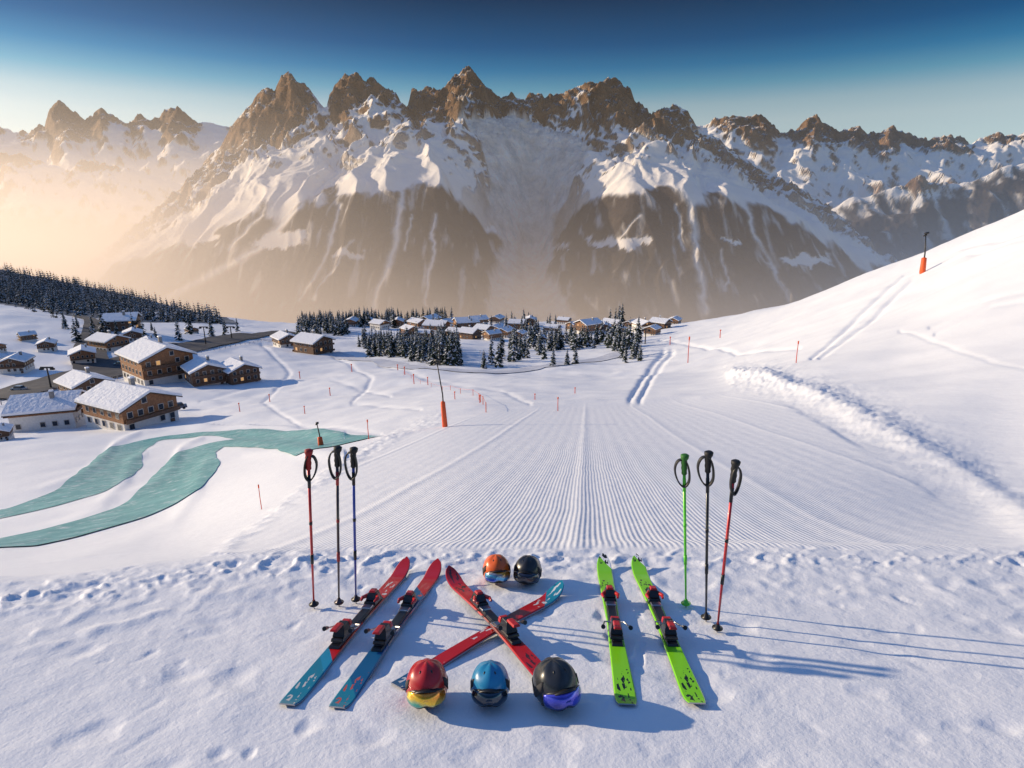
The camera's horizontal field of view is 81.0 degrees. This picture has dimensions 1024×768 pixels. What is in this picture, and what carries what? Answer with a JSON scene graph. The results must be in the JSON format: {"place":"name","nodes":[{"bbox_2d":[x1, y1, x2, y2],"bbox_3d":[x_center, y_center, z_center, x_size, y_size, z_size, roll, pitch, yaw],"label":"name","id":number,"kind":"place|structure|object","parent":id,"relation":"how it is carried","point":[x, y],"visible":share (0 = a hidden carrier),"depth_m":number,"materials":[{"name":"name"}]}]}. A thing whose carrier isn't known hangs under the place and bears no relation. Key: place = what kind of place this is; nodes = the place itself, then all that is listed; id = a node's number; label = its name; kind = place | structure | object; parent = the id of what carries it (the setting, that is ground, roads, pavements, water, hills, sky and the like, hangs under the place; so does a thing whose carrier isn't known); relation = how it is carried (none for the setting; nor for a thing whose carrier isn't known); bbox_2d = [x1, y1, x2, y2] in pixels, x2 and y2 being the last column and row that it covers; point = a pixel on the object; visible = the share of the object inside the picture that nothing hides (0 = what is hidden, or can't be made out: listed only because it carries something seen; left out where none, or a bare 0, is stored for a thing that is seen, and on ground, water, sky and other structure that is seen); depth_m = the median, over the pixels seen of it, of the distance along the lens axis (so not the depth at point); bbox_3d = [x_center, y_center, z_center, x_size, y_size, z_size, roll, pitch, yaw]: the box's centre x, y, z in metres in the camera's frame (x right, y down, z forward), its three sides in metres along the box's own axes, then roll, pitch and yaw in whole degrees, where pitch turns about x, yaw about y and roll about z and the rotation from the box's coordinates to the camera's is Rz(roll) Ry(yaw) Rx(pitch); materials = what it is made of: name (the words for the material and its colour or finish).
{"place":"outdoors","nodes":[
{"label":"outdoors","id":0,"kind":"place"},
{"bbox_2d":[0,152,182,270],"bbox_3d":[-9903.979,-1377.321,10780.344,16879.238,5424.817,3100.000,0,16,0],"label":"fog","id":1,"kind":"structure","parent":0,"point":[79,213],"depth_m":9780.76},
{"bbox_2d":[72,315,110,368],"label":"road","id":2,"kind":"structure","parent":0,"point":[101,355],"depth_m":205.46,"materials":[{"name":"grey asphalt"}]},
{"bbox_2d":[0,331,295,397],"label":"road","id":3,"kind":"structure","parent":0,"point":[107,368],"depth_m":168.31,"materials":[{"name":"grey asphalt"}]},
{"bbox_2d":[10,385,27,389],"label":"parked car","id":4,"kind":"object","parent":3,"relation":"on","point":[19,387],"visible":0.91,"depth_m":133.56,"materials":[{"name":"paint"}]},
{"bbox_2d":[259,338,643,372],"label":"snow path","id":5,"kind":"structure","parent":0,"point":[337,355],"depth_m":177.07,"materials":[{"name":"white snow"}]},
{"bbox_2d":[67,66,909,322],"bbox_3d":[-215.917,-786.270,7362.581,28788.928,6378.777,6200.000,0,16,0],"label":"mountain massif","id":6,"kind":"structure","parent":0,"point":[466,192],"depth_m":6248.28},
{"bbox_2d":[0,210,1023,767],"bbox_3d":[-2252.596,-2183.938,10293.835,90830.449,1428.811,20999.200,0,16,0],"label":"snow ground","id":7,"kind":"structure","parent":0,"point":[872,594],"depth_m":6.38,"materials":[{"name":"white snow"}]},
{"bbox_2d":[0,343,6,352],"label":"chalet","id":8,"kind":"object","parent":7,"relation":"on","point":[3,347],"visible":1,"depth_m":180.94,"materials":[{"name":"white paint"}]},
{"bbox_2d":[0,422,14,440],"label":"chalet","id":9,"kind":"object","parent":7,"relation":"on","point":[6,431],"visible":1,"depth_m":80.04,"materials":[{"name":"white paint"}]},
{"bbox_2d":[0,351,35,373],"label":"chalet","id":10,"kind":"object","parent":7,"relation":"on","point":[19,362],"visible":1,"depth_m":155.95,"materials":[{"name":"white paint"}]},
{"bbox_2d":[0,359,33,371],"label":"windows","id":11,"kind":"structure","parent":10,"relation":"in","point":[13,364],"depth_m":155.45,"materials":[{"name":"black glass"}]},
{"bbox_2d":[16,330,37,341],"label":"chalet","id":12,"kind":"object","parent":7,"relation":"on","point":[27,336],"visible":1,"depth_m":200.76,"materials":[{"name":"white paint"}]},
{"bbox_2d":[1,389,85,432],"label":"chalet","id":13,"kind":"object","parent":7,"relation":"on","point":[50,409],"visible":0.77,"depth_m":91.48,"materials":[{"name":"white paint"}]},
{"bbox_2d":[15,413,83,429],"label":"windows","id":14,"kind":"structure","parent":13,"relation":"in","point":[66,422],"depth_m":91.64,"materials":[{"name":"black glass"}]},
{"bbox_2d":[35,337,57,351],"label":"chalet","id":15,"kind":"object","parent":7,"relation":"on","point":[47,344],"visible":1,"depth_m":186.09,"materials":[{"name":"white paint"}]},
{"bbox_2d":[39,367,54,387],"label":"lift pylon","id":16,"kind":"object","parent":7,"relation":"on","point":[51,368],"visible":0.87,"depth_m":133.80,"materials":[{"name":"black metal"}]},
{"bbox_2d":[61,312,69,328],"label":"pine tree","id":17,"kind":"object","parent":7,"relation":"on","point":[64,324],"visible":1,"depth_m":231.44,"materials":[{"name":"green plant"}]},
{"bbox_2d":[67,344,96,364],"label":"chalet","id":18,"kind":"object","parent":7,"relation":"on","point":[81,353],"visible":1,"depth_m":171.38,"materials":[{"name":"white paint"}]},
{"bbox_2d":[69,352,95,362],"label":"windows","id":19,"kind":"structure","parent":18,"relation":"in","point":[78,352],"depth_m":170.96,"materials":[{"name":"black glass"}]},
{"bbox_2d":[53,367,114,390],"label":"chalet","id":20,"kind":"object","parent":7,"relation":"on","point":[85,380],"visible":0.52,"depth_m":121.89,"materials":[{"name":"white paint"}]},
{"bbox_2d":[60,378,95,390],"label":"windows","id":21,"kind":"structure","parent":20,"relation":"in","point":[92,380],"depth_m":121.44,"materials":[{"name":"black glass"}]},
{"bbox_2d":[84,330,131,351],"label":"chalet","id":22,"kind":"object","parent":7,"relation":"on","point":[109,342],"visible":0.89,"depth_m":194.93,"materials":[{"name":"white paint"}]},
{"bbox_2d":[89,337,127,350],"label":"windows","id":23,"kind":"structure","parent":22,"relation":"in","point":[113,343],"depth_m":194.58,"materials":[{"name":"black glass"}]},
{"bbox_2d":[0,263,222,323],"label":"conifer forest","id":24,"kind":"object","parent":7,"relation":"on","point":[25,295],"visible":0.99,"depth_m":462.93,"materials":[{"name":"green plant"}]},
{"bbox_2d":[101,310,142,331],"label":"chalet","id":25,"kind":"object","parent":7,"relation":"on","point":[122,319],"visible":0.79,"depth_m":245.29,"materials":[{"name":"white paint"}]},
{"bbox_2d":[107,317,139,329],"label":"windows","id":26,"kind":"structure","parent":25,"relation":"in","point":[123,327],"depth_m":245.25,"materials":[{"name":"black glass"}]},
{"bbox_2d":[74,376,182,430],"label":"chalet","id":27,"kind":"object","parent":7,"relation":"on","point":[115,405],"visible":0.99,"depth_m":89.25,"materials":[{"name":"white paint"}]},
{"bbox_2d":[85,397,175,430],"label":"windows","id":28,"kind":"structure","parent":27,"relation":"in","point":[170,403],"depth_m":88.81,"materials":[{"name":"black glass"}]},
{"bbox_2d":[0,339,260,404],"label":"guard rail","id":29,"kind":"object","parent":7,"relation":"on","point":[122,374],"visible":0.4,"depth_m":153.46,"materials":[{"name":"metal"}]},
{"bbox_2d":[121,326,142,341],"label":"chalet","id":30,"kind":"object","parent":7,"relation":"on","point":[134,333],"visible":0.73,"depth_m":219.60,"materials":[{"name":"white paint"}]},
{"bbox_2d":[114,335,196,385],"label":"chalet","id":31,"kind":"object","parent":7,"relation":"on","point":[145,362],"visible":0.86,"depth_m":145.57,"materials":[{"name":"white paint"}]},
{"bbox_2d":[121,350,188,384],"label":"windows","id":32,"kind":"structure","parent":31,"relation":"in","point":[177,359],"depth_m":145.61,"materials":[{"name":"black glass"}]},
{"bbox_2d":[177,402,186,408],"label":"parked car","id":33,"kind":"object","parent":7,"relation":"on","point":[182,405],"visible":0.53,"depth_m":107.51,"materials":[{"name":"paint"}]},
{"bbox_2d":[0,428,371,517],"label":"ice track","id":34,"kind":"structure","parent":7,"relation":"on","point":[109,468],"depth_m":46.01,"materials":[{"name":"teal ice"}]},
{"bbox_2d":[0,432,379,546],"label":"ice track","id":35,"kind":"structure","parent":7,"relation":"on","point":[177,477],"depth_m":31.19,"materials":[{"name":"teal ice"}]},
{"bbox_2d":[183,325,198,333],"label":"chalet","id":36,"kind":"object","parent":7,"relation":"on","point":[196,330],"visible":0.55,"depth_m":287.52,"materials":[{"name":"brown paint"}]},
{"bbox_2d":[180,355,227,386],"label":"chalet","id":37,"kind":"object","parent":7,"relation":"on","point":[200,371],"visible":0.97,"depth_m":142.30,"materials":[{"name":"white paint"}]},
{"bbox_2d":[185,369,222,382],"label":"windows","id":38,"kind":"structure","parent":37,"relation":"in","point":[219,370],"depth_m":142.10,"materials":[{"name":"black glass"}]},
{"bbox_2d":[207,316,215,335],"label":"pine tree","id":39,"kind":"object","parent":7,"relation":"on","point":[211,331],"visible":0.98,"depth_m":280.25,"materials":[{"name":"green plant"}]},
{"bbox_2d":[221,355,262,384],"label":"chalet","id":40,"kind":"object","parent":7,"relation":"on","point":[240,370],"visible":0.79,"depth_m":144.88,"materials":[{"name":"white paint"}]},
{"bbox_2d":[226,368,256,381],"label":"windows","id":41,"kind":"structure","parent":40,"relation":"in","point":[254,369],"depth_m":145.08,"materials":[{"name":"black glass"}]},
{"bbox_2d":[270,329,295,347],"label":"chalet","id":42,"kind":"object","parent":7,"relation":"on","point":[280,338],"visible":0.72,"depth_m":254.69,"materials":[{"name":"white paint"}]},
{"bbox_2d":[303,448,318,608],"bbox_3d":[-1.414,1.070,4.254,0.091,1.299,0.075,3,16,-1],"label":"ski pole","id":43,"kind":"object","parent":7,"relation":"on","point":[308,452],"visible":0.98,"depth_m":4.17,"materials":[{"name":"metal"}]},
{"bbox_2d":[290,329,335,354],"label":"chalet","id":44,"kind":"object","parent":7,"relation":"on","point":[312,343],"visible":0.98,"depth_m":232.46,"materials":[{"name":"white paint"}]},
{"bbox_2d":[295,340,330,351],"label":"windows","id":45,"kind":"structure","parent":44,"relation":"in","point":[296,348],"depth_m":232.34,"materials":[{"name":"black glass"}]},
{"bbox_2d":[315,422,323,444],"bbox_3d":[-10.060,2.704,31.364,0.330,1.544,0.279,0,16,0],"label":"snow lance","id":46,"kind":"object","parent":7,"relation":"on","point":[320,440],"visible":0.77,"depth_m":31.33,"materials":[{"name":"orange metal"}]},
{"bbox_2d":[328,445,343,606],"bbox_3d":[-1.257,1.058,4.284,0.100,1.316,0.075,4,16,-1],"label":"ski pole","id":47,"kind":"object","parent":7,"relation":"on","point":[336,451],"visible":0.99,"depth_m":4.20,"materials":[{"name":"metal"}]},
{"bbox_2d":[279,556,409,705],"bbox_3d":[-1.056,1.581,4.195,0.204,0.149,2.010,1,4,8],"label":"ski","id":48,"kind":"object","parent":7,"relation":"on","point":[344,630],"visible":1,"depth_m":3.83,"materials":[{"name":"plastic"}]},
{"bbox_2d":[343,316,358,326],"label":"chalet","id":49,"kind":"object","parent":7,"relation":"on","point":[353,321],"visible":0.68,"depth_m":403.28,"materials":[{"name":"white paint"}]},
{"bbox_2d":[344,446,360,603],"bbox_3d":[-1.153,1.063,4.337,0.100,1.297,0.074,3,16,-1],"label":"ski pole","id":50,"kind":"object","parent":7,"relation":"on","point":[353,451],"visible":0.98,"depth_m":4.26,"materials":[{"name":"metal"}]},
{"bbox_2d":[70,304,642,367],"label":"conifer forest","id":51,"kind":"object","parent":7,"relation":"on","point":[416,346],"visible":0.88,"depth_m":234.84,"materials":[{"name":"green plant"}]},
{"bbox_2d":[368,318,390,329],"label":"chalet","id":52,"kind":"object","parent":7,"relation":"on","point":[378,324],"visible":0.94,"depth_m":371.09,"materials":[{"name":"white paint"}]},
{"bbox_2d":[329,558,440,708],"bbox_3d":[-0.782,1.584,4.160,0.204,0.149,1.991,1,4,8],"label":"ski","id":53,"kind":"object","parent":7,"relation":"on","point":[385,633],"visible":1,"depth_m":3.80,"materials":[{"name":"plastic"}]},
{"bbox_2d":[391,317,404,327],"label":"chalet","id":54,"kind":"object","parent":7,"relation":"on","point":[399,320],"visible":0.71,"depth_m":391.96,"materials":[{"name":"white paint"}]},
{"bbox_2d":[399,323,419,335],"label":"chalet","id":55,"kind":"object","parent":7,"relation":"on","point":[404,326],"visible":0.32,"depth_m":325.80,"materials":[{"name":"white paint"}]},
{"bbox_2d":[407,316,424,327],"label":"chalet","id":56,"kind":"object","parent":7,"relation":"on","point":[413,321],"visible":0.56,"depth_m":381.08,"materials":[{"name":"white paint"}]},
{"bbox_2d":[414,328,434,337],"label":"chalet","id":57,"kind":"object","parent":7,"relation":"on","point":[428,331],"visible":0.27,"depth_m":301.27,"materials":[{"name":"white paint"}]},
{"bbox_2d":[405,658,447,708],"bbox_3d":[-0.460,1.606,3.239,0.230,0.213,0.292,-2,-4,-6],"label":"ski helmet with goggles","id":58,"kind":"object","parent":7,"relation":"on","point":[426,684],"visible":1,"depth_m":3.15,"materials":[{"name":"red plastic"}]},
{"bbox_2d":[420,313,441,319],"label":"chalet","id":59,"kind":"object","parent":7,"relation":"on","point":[430,316],"visible":0.19,"depth_m":404.11,"materials":[{"name":"white paint"}]},
{"bbox_2d":[422,317,451,332],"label":"chalet","id":60,"kind":"object","parent":7,"relation":"on","point":[427,323],"visible":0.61,"depth_m":350.62,"materials":[{"name":"white paint"}]},
{"bbox_2d":[433,358,447,426],"bbox_3d":[-3.453,0.539,28.915,0.609,3.648,0.260,0,16,0],"label":"snow lance","id":61,"kind":"object","parent":7,"relation":"on","point":[444,415],"visible":0.83,"depth_m":28.99,"materials":[{"name":"orange metal"}]},
{"bbox_2d":[445,325,459,335],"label":"chalet","id":62,"kind":"object","parent":7,"relation":"on","point":[451,328],"visible":0.28,"depth_m":326.24,"materials":[{"name":"white paint"}]},
{"bbox_2d":[452,316,479,327],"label":"chalet","id":63,"kind":"object","parent":7,"relation":"on","point":[464,321],"visible":0.54,"depth_m":356.57,"materials":[{"name":"white paint"}]},
{"bbox_2d":[457,325,482,339],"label":"chalet","id":64,"kind":"object","parent":7,"relation":"on","point":[469,332],"visible":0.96,"depth_m":300.12,"materials":[{"name":"white paint"}]},
{"bbox_2d":[391,580,563,688],"bbox_3d":[-0.132,1.622,4.028,0.126,0.093,1.667,3,5,39],"label":"ski","id":65,"kind":"object","parent":7,"relation":"on","point":[552,594],"visible":0.72,"depth_m":3.96,"materials":[{"name":"plastic"}]},
{"bbox_2d":[475,314,488,324],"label":"chalet","id":66,"kind":"object","parent":7,"relation":"on","point":[483,318],"visible":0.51,"depth_m":395.61,"materials":[{"name":"white paint"}]},
{"bbox_2d":[472,322,494,335],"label":"chalet","id":67,"kind":"object","parent":7,"relation":"on","point":[484,327],"visible":0.4,"depth_m":332.16,"materials":[{"name":"white paint"}]},
{"bbox_2d":[480,350,486,368],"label":"pine tree","id":68,"kind":"object","parent":7,"relation":"on","point":[483,363],"visible":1,"depth_m":155.06,"materials":[{"name":"green plant"}]},
{"bbox_2d":[470,660,509,706],"bbox_3d":[-0.119,1.611,3.247,0.215,0.199,0.273,0,-4,0],"label":"ski helmet with goggles","id":69,"kind":"object","parent":7,"relation":"on","point":[490,683],"visible":1,"depth_m":3.16,"materials":[{"name":"blue plastic"}]},
{"bbox_2d":[481,329,501,340],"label":"chalet","id":70,"kind":"object","parent":7,"relation":"on","point":[495,335],"visible":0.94,"depth_m":294.24,"materials":[{"name":"white paint"}]},
{"bbox_2d":[445,565,540,675],"bbox_3d":[-0.153,1.557,4.150,0.204,0.149,1.678,-2,5,-26],"label":"ski","id":71,"kind":"object","parent":7,"relation":"on","point":[504,627],"visible":0.96,"depth_m":3.96,"materials":[{"name":"plastic"}]},
{"bbox_2d":[482,554,510,582],"bbox_3d":[-0.125,1.488,4.852,0.227,0.211,0.289,-2,-4,-8],"label":"ski helmet with goggles","id":72,"kind":"object","parent":7,"relation":"on","point":[496,568],"visible":1,"depth_m":4.76,"materials":[{"name":"orange plastic"}]},
{"bbox_2d":[489,314,504,323],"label":"chalet","id":73,"kind":"object","parent":7,"relation":"on","point":[498,318],"visible":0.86,"depth_m":422.93,"materials":[{"name":"white paint"}]},
{"bbox_2d":[492,323,504,328],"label":"chalet","id":74,"kind":"object","parent":7,"relation":"on","point":[498,325],"visible":0.13,"depth_m":352.88,"materials":[{"name":"white paint"}]},
{"bbox_2d":[499,325,512,337],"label":"chalet","id":75,"kind":"object","parent":7,"relation":"on","point":[506,330],"visible":0.56,"depth_m":318.12,"materials":[{"name":"white paint"}]},
{"bbox_2d":[508,317,525,329],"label":"chalet","id":76,"kind":"object","parent":7,"relation":"on","point":[516,322],"visible":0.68,"depth_m":374.98,"materials":[{"name":"white paint"}]},
{"bbox_2d":[517,329,527,337],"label":"chalet","id":77,"kind":"object","parent":7,"relation":"on","point":[523,333],"visible":0.49,"depth_m":313.39,"materials":[{"name":"white paint"}]},
{"bbox_2d":[513,555,541,584],"bbox_3d":[0.126,1.490,4.832,0.227,0.210,0.288,3,-4,12],"label":"ski helmet with goggles","id":78,"kind":"object","parent":7,"relation":"on","point":[527,569],"visible":1,"depth_m":4.74,"materials":[{"name":"black plastic"}]},
{"bbox_2d":[523,315,536,326],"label":"chalet","id":79,"kind":"object","parent":7,"relation":"on","point":[533,318],"visible":0.39,"depth_m":399.34,"materials":[{"name":"white paint"}]},
{"bbox_2d":[542,322,561,332],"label":"chalet","id":80,"kind":"object","parent":7,"relation":"on","point":[547,327],"visible":0.47,"depth_m":356.06,"materials":[{"name":"white paint"}]},
{"bbox_2d":[549,347,555,365],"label":"pine tree","id":81,"kind":"object","parent":7,"relation":"on","point":[553,362],"visible":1,"depth_m":159.29,"materials":[{"name":"green plant"}]},
{"bbox_2d":[532,657,581,710],"bbox_3d":[0.236,1.602,3.230,0.245,0.227,0.312,-6,-3,-19],"label":"ski helmet with goggles","id":82,"kind":"object","parent":7,"relation":"on","point":[555,683],"visible":1,"depth_m":3.14,"materials":[{"name":"black plastic"}]},
{"bbox_2d":[557,316,571,324],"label":"chalet","id":83,"kind":"object","parent":7,"relation":"on","point":[562,320],"visible":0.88,"depth_m":425.93,"materials":[{"name":"white paint"}]},
{"bbox_2d":[564,347,569,364],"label":"pine tree","id":84,"kind":"object","parent":7,"relation":"on","point":[567,361],"visible":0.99,"depth_m":162.56,"materials":[{"name":"green plant"}]},
{"bbox_2d":[571,344,578,363],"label":"pine tree","id":85,"kind":"object","parent":7,"relation":"on","point":[575,359],"visible":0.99,"depth_m":165.57,"materials":[{"name":"green plant"}]},
{"bbox_2d":[573,317,603,333],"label":"chalet","id":86,"kind":"object","parent":7,"relation":"on","point":[592,322],"visible":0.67,"depth_m":342.36,"materials":[{"name":"white paint"}]},
{"bbox_2d":[603,321,611,331],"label":"chalet","id":87,"kind":"object","parent":7,"relation":"on","point":[605,324],"visible":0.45,"depth_m":352.36,"materials":[{"name":"white paint"}]},
{"bbox_2d":[601,317,620,327],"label":"chalet","id":88,"kind":"object","parent":7,"relation":"on","point":[611,320],"visible":0.22,"depth_m":368.71,"materials":[{"name":"white paint"}]},
{"bbox_2d":[597,553,636,705],"bbox_3d":[0.709,1.578,4.242,0.204,0.149,2.089,0,4,5],"label":"ski","id":89,"kind":"object","parent":7,"relation":"on","point":[624,688],"visible":1,"depth_m":3.84,"materials":[{"name":"plastic"}]},
{"bbox_2d":[622,345,628,362],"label":"pine tree","id":90,"kind":"object","parent":7,"relation":"on","point":[625,352],"visible":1,"depth_m":164.60,"materials":[{"name":"green plant"}]},
{"bbox_2d":[637,345,642,360],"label":"pine tree","id":91,"kind":"object","parent":7,"relation":"on","point":[639,356],"visible":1,"depth_m":165.33,"materials":[{"name":"green plant"}]},
{"bbox_2d":[631,317,653,331],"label":"chalet","id":92,"kind":"object","parent":7,"relation":"on","point":[644,322],"visible":0.44,"depth_m":320.86,"materials":[{"name":"white paint"}]},
{"bbox_2d":[643,324,661,336],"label":"chalet","id":93,"kind":"object","parent":7,"relation":"on","point":[655,329],"visible":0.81,"depth_m":282.40,"materials":[{"name":"white paint"}]},
{"bbox_2d":[649,316,672,328],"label":"chalet","id":94,"kind":"object","parent":7,"relation":"on","point":[664,323],"visible":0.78,"depth_m":318.75,"materials":[{"name":"white paint"}]},
{"bbox_2d":[631,554,705,703],"bbox_3d":[1.040,1.579,4.234,0.204,0.149,2.051,0,4,3],"label":"ski","id":95,"kind":"object","parent":7,"relation":"on","point":[685,678],"visible":1,"depth_m":3.84,"materials":[{"name":"plastic"}]},
{"bbox_2d":[668,315,682,323],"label":"chalet","id":96,"kind":"object","parent":7,"relation":"on","point":[676,319],"visible":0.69,"depth_m":339.88,"materials":[{"name":"white paint"}]},
{"bbox_2d":[674,453,690,606],"bbox_3d":[1.219,1.088,4.276,0.100,1.262,0.074,-5,16,1],"label":"ski pole","id":97,"kind":"object","parent":7,"relation":"on","point":[683,459],"visible":0.98,"depth_m":4.19,"materials":[{"name":"metal"}]},
{"bbox_2d":[697,450,714,621],"bbox_3d":[1.300,1.072,4.046,0.100,1.328,0.074,-4,16,1],"label":"ski pole","id":98,"kind":"object","parent":7,"relation":"on","point":[708,465],"visible":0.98,"depth_m":3.95,"materials":[{"name":"metal"}]},
{"bbox_2d":[712,459,741,631],"bbox_3d":[1.394,1.096,3.891,0.091,1.296,0.075,0,16,0],"label":"ski pole","id":99,"kind":"object","parent":7,"relation":"on","point":[735,467],"visible":0.98,"depth_m":3.81,"materials":[{"name":"metal"}]},
{"bbox_2d":[919,232,928,273],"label":"snow lance","id":100,"kind":"object","parent":7,"relation":"on","point":[923,265],"visible":0.91,"depth_m":103.83,"materials":[{"name":"orange plastic"}]},
{"bbox_2d":[0,100,1023,209],"bbox_3d":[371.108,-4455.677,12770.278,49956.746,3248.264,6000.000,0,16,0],"label":"distant mountain range","id":101,"kind":"structure","parent":0,"point":[817,158],"depth_m":12654.55,"materials":[{"name":"white snow"}]},
{"bbox_2d":[0,0,1023,143],"label":"sky","id":102,"kind":"structure","parent":0,"point":[929,69],"materials":[{"name":"blue"}]},
{"bbox_2d":[832,163,1023,260],"bbox_3d":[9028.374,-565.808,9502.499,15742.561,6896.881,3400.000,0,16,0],"label":"mountain ridge","id":103,"kind":"structure","parent":0,"point":[894,221],"depth_m":8939.10,"materials":[{"name":"white snow"}]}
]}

